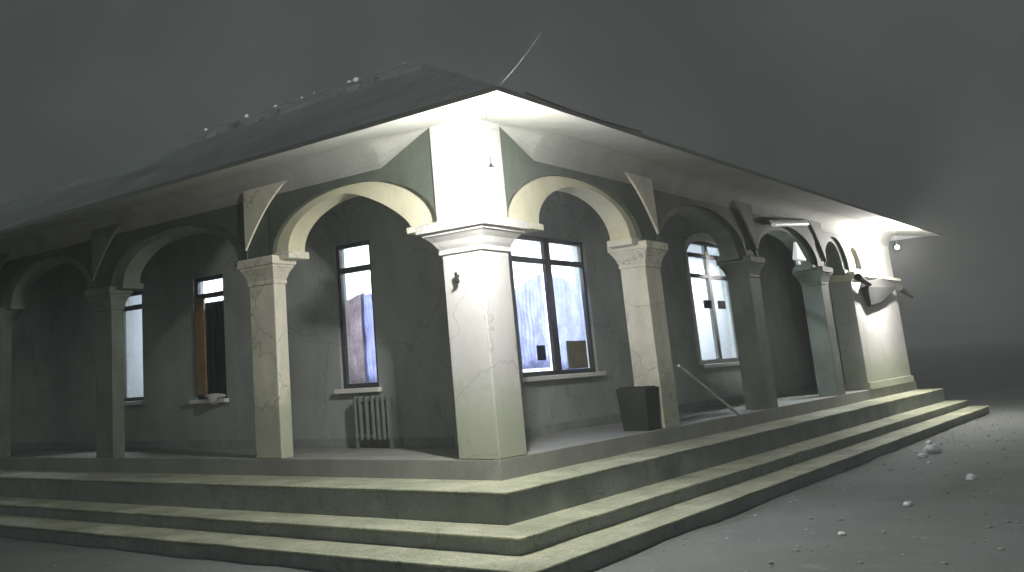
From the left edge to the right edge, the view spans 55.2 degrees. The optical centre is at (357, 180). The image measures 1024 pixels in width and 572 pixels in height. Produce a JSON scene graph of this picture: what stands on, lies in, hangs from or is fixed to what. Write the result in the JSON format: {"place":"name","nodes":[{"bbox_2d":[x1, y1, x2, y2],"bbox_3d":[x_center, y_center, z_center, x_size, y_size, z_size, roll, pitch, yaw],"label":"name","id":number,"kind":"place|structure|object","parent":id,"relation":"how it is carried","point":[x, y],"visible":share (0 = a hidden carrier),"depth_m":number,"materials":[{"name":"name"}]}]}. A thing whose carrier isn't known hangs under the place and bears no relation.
{"place":"outdoors","nodes":[
{"label":"outdoors","id":0,"kind":"place"},
{"bbox_2d":[0,339,1023,571],"bbox_3d":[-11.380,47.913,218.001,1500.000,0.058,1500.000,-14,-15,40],"label":"ground","id":1,"kind":"structure","parent":0,"point":[990,374],"depth_m":11.33,"materials":[{"name":"grey concrete"}]},
{"bbox_2d":[0,64,989,571],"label":"arcaded house","id":2,"kind":"structure","parent":1,"relation":"on","point":[284,234],"depth_m":14.85,"materials":[{"name":"paint"}]},
{"bbox_2d":[123,291,144,404],"bbox_3d":[-4.385,3.230,18.556,0.870,2.150,0.230,-14,-15,40],"label":"window","id":3,"kind":"structure","parent":2,"relation":"in","point":[132,400],"depth_m":18.71,"materials":[{"name":"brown wood"}]},
{"bbox_2d":[189,274,228,403],"bbox_3d":[-2.635,2.806,17.062,0.950,2.230,0.230,-14,-15,40],"label":"window","id":4,"kind":"structure","parent":2,"relation":"in","point":[199,303],"depth_m":17.12,"materials":[{"name":"brown wood"}]},
{"bbox_2d":[204,393,224,404],"bbox_3d":[-2.479,3.770,16.590,0.550,0.192,0.178,-14,-15,40],"label":"white cloth","id":5,"kind":"object","parent":2,"relation":"on","point":[213,398],"visible":1,"depth_m":16.54,"materials":[{"name":"white fabric"}]},
{"bbox_2d":[205,300,225,393],"bbox_3d":[-2.505,2.979,17.147,0.813,1.651,0.076,-14,-15,40],"label":"curtain","id":6,"kind":"object","parent":2,"relation":"hanging from","point":[215,349],"visible":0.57,"depth_m":17.18,"materials":[{"name":"black fabric"}]},
{"bbox_2d":[184,62,410,136],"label":"festoon lights","id":7,"kind":"object","parent":2,"relation":"attached to","point":[355,79],"visible":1,"depth_m":16.47,"materials":[{"name":"rubber"}]},
{"bbox_2d":[346,293,365,383],"bbox_3d":[-0.008,2.462,15.042,0.384,1.390,0.076,-14,-15,40],"label":"curtain","id":8,"kind":"object","parent":2,"relation":"hanging from","point":[355,341],"visible":0.94,"depth_m":15.05,"materials":[{"name":"fabric"}]},
{"bbox_2d":[334,240,381,393],"bbox_3d":[-0.033,2.096,14.853,0.880,2.310,0.230,-14,-15,40],"label":"window","id":9,"kind":"structure","parent":2,"relation":"in","point":[373,386],"depth_m":14.99,"materials":[{"name":"brown wood"}]},
{"bbox_2d":[360,293,376,382],"bbox_3d":[0.228,2.416,14.798,0.384,1.351,0.076,-14,-15,40],"label":"curtain","id":10,"kind":"object","parent":2,"relation":"hanging from","point":[368,341],"visible":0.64,"depth_m":14.84,"materials":[{"name":"fabric"}]},
{"bbox_2d":[353,395,393,448],"bbox_3d":[0.228,3.561,14.179,0.700,0.758,0.100,-14,-15,40],"label":"ribbed radiator","id":11,"kind":"object","parent":2,"relation":"on","point":[373,417],"visible":1,"depth_m":14.14,"materials":[{"name":"grey metal"}]},
{"bbox_2d":[454,272,459,282],"bbox_3d":[1.206,1.178,11.652,0.069,0.139,0.107,-14,-15,40],"label":"iron hook","id":12,"kind":"object","parent":2,"relation":"attached to","point":[457,276],"visible":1,"depth_m":11.63,"materials":[{"name":"metal"}]},
{"bbox_2d":[484,97,496,177],"bbox_3d":[1.421,-0.488,10.462,0.110,0.925,0.110,-14,-15,40],"label":"eave lamp","id":13,"kind":"object","parent":2,"relation":"hanging from","point":[491,172],"visible":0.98,"depth_m":10.37,"materials":[{"name":"paint"}]},
{"bbox_2d":[498,33,540,85],"bbox_3d":[1.726,-1.291,10.339,0.543,0.587,0.016,-4,-12,3],"label":"aerial rod","id":14,"kind":"object","parent":2,"relation":"on","point":[516,65],"visible":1,"depth_m":10.32,"materials":[{"name":"metal"}]},
{"bbox_2d":[515,273,549,368],"bbox_3d":[2.726,2.224,15.373,0.073,1.541,1.063,-14,-15,40],"label":"curtain","id":15,"kind":"object","parent":2,"relation":"hanging from","point":[531,313],"visible":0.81,"depth_m":15.43,"materials":[{"name":"white fabric"}]},
{"bbox_2d":[536,345,546,360],"bbox_3d":[2.948,2.763,15.426,0.025,0.240,0.250,-14,-15,40],"label":"sign","id":16,"kind":"object","parent":2,"relation":"attached to","point":[541,352],"visible":1,"depth_m":15.40,"materials":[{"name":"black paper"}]},
{"bbox_2d":[512,235,605,381],"bbox_3d":[3.252,2.073,15.771,0.230,2.310,2.530,-14,-15,40],"label":"window","id":17,"kind":"structure","parent":2,"relation":"in","point":[545,259],"depth_m":15.83,"materials":[{"name":"brown wood"}]},
{"bbox_2d":[553,277,587,369],"bbox_3d":[3.535,2.404,16.269,0.073,1.551,1.143,-14,-15,40],"label":"curtain","id":18,"kind":"object","parent":2,"relation":"hanging from","point":[570,321],"visible":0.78,"depth_m":16.34,"materials":[{"name":"white fabric"}]},
{"bbox_2d":[566,340,587,368],"bbox_3d":[3.716,2.940,16.272,0.020,0.460,0.660,-14,-15,40],"label":"cardboard","id":19,"kind":"object","parent":2,"relation":"in","point":[577,354],"visible":1,"depth_m":16.25,"materials":[{"name":"brown cardboard"}]},
{"bbox_2d":[525,92,640,131],"bbox_3d":[2.817,-0.804,11.732,0.017,0.050,2.901,-14,-15,40],"label":"eave cable","id":20,"kind":"object","parent":2,"relation":"attached to","point":[580,113],"visible":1,"depth_m":11.56,"materials":[{"name":"metal"}]},
{"bbox_2d":[616,385,659,430],"bbox_3d":[4.223,3.408,14.391,0.477,0.633,0.477,-14,-15,40],"label":"planter box","id":21,"kind":"object","parent":2,"relation":"on","point":[639,407],"visible":1,"depth_m":14.23,"materials":[{"name":"green paint"}]},
{"bbox_2d":[677,364,740,415],"bbox_3d":[5.733,3.425,15.623,1.951,0.928,0.042,8,-17,-45],"label":"leaning pole","id":22,"kind":"object","parent":2,"relation":"on","point":[706,388],"visible":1,"depth_m":15.55,"materials":[{"name":"grey metal"}]},
{"bbox_2d":[682,233,739,367],"bbox_3d":[7.748,2.572,20.895,0.230,2.880,2.750,-14,-15,40],"label":"window","id":23,"kind":"structure","parent":2,"relation":"in","point":[704,240],"depth_m":20.73,"materials":[{"name":"grey wood"}]},
{"bbox_2d":[769,220,808,226],"bbox_3d":[9.217,0.895,20.464,0.105,0.345,2.405,-14,-15,40],"label":"tube lamp","id":24,"kind":"object","parent":2,"relation":"attached to","point":[776,223],"visible":1,"depth_m":20.28,"materials":[{"name":"white"}]},
{"bbox_2d":[793,242,805,264],"bbox_3d":[9.418,1.542,20.526,0.102,0.490,0.626,-14,-15,40],"label":"wall lamp","id":25,"kind":"object","parent":2,"relation":"attached to","point":[798,256],"visible":1,"depth_m":20.46,"materials":[{"name":"white"}]},
{"bbox_2d":[854,273,913,306],"bbox_3d":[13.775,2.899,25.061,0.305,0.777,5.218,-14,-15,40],"label":"floodlight","id":26,"kind":"object","parent":2,"relation":"attached to","point":[876,291],"visible":0.99,"depth_m":24.47,"materials":[{"name":"metal"}]},
{"bbox_2d":[838,531,845,535],"bbox_3d":[5.067,3.699,10.052,0.079,0.050,0.097,-14,-15,40],"label":"pale stone","id":27,"kind":"object","parent":1,"relation":"on","point":[841,533],"visible":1,"depth_m":10.03,"materials":[{"name":"white stone"}]},
{"bbox_2d":[903,501,912,505],"bbox_3d":[6.618,3.888,11.544,0.107,0.066,0.145,-14,-15,40],"label":"pale stone","id":28,"kind":"object","parent":1,"relation":"on","point":[907,503],"visible":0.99,"depth_m":11.51,"materials":[{"name":"white stone"}]},
{"bbox_2d":[917,453,927,457],"bbox_3d":[9.649,4.700,16.400,0.163,0.106,0.194,-14,-15,40],"label":"pale stone","id":29,"kind":"object","parent":1,"relation":"on","point":[922,455],"visible":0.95,"depth_m":16.34,"materials":[{"name":"white stone"}]},
{"bbox_2d":[923,444,940,452],"bbox_3d":[10.152,4.757,16.980,0.287,0.204,0.386,-14,-15,40],"label":"pale stone","id":30,"kind":"object","parent":1,"relation":"on","point":[933,448],"visible":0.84,"depth_m":16.88,"materials":[{"name":"white stone"}]},
{"bbox_2d":[966,474,977,479],"bbox_3d":[8.588,4.153,13.431,0.151,0.107,0.204,-14,-15,40],"label":"pale stone","id":31,"kind":"object","parent":1,"relation":"on","point":[971,477],"visible":0.88,"depth_m":13.39,"materials":[{"name":"white stone"}]},
{"bbox_2d":[0,0,1023,346],"label":"sky","id":32,"kind":"structure","parent":0,"point":[909,111],"materials":[{"name":"grey"}]},
{"bbox_2d":[52,409,1023,571],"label":"gravel","id":33,"kind":"structure","parent":0,"point":[914,538],"depth_m":11.21,"materials":[{"name":"stone"}]}
]}

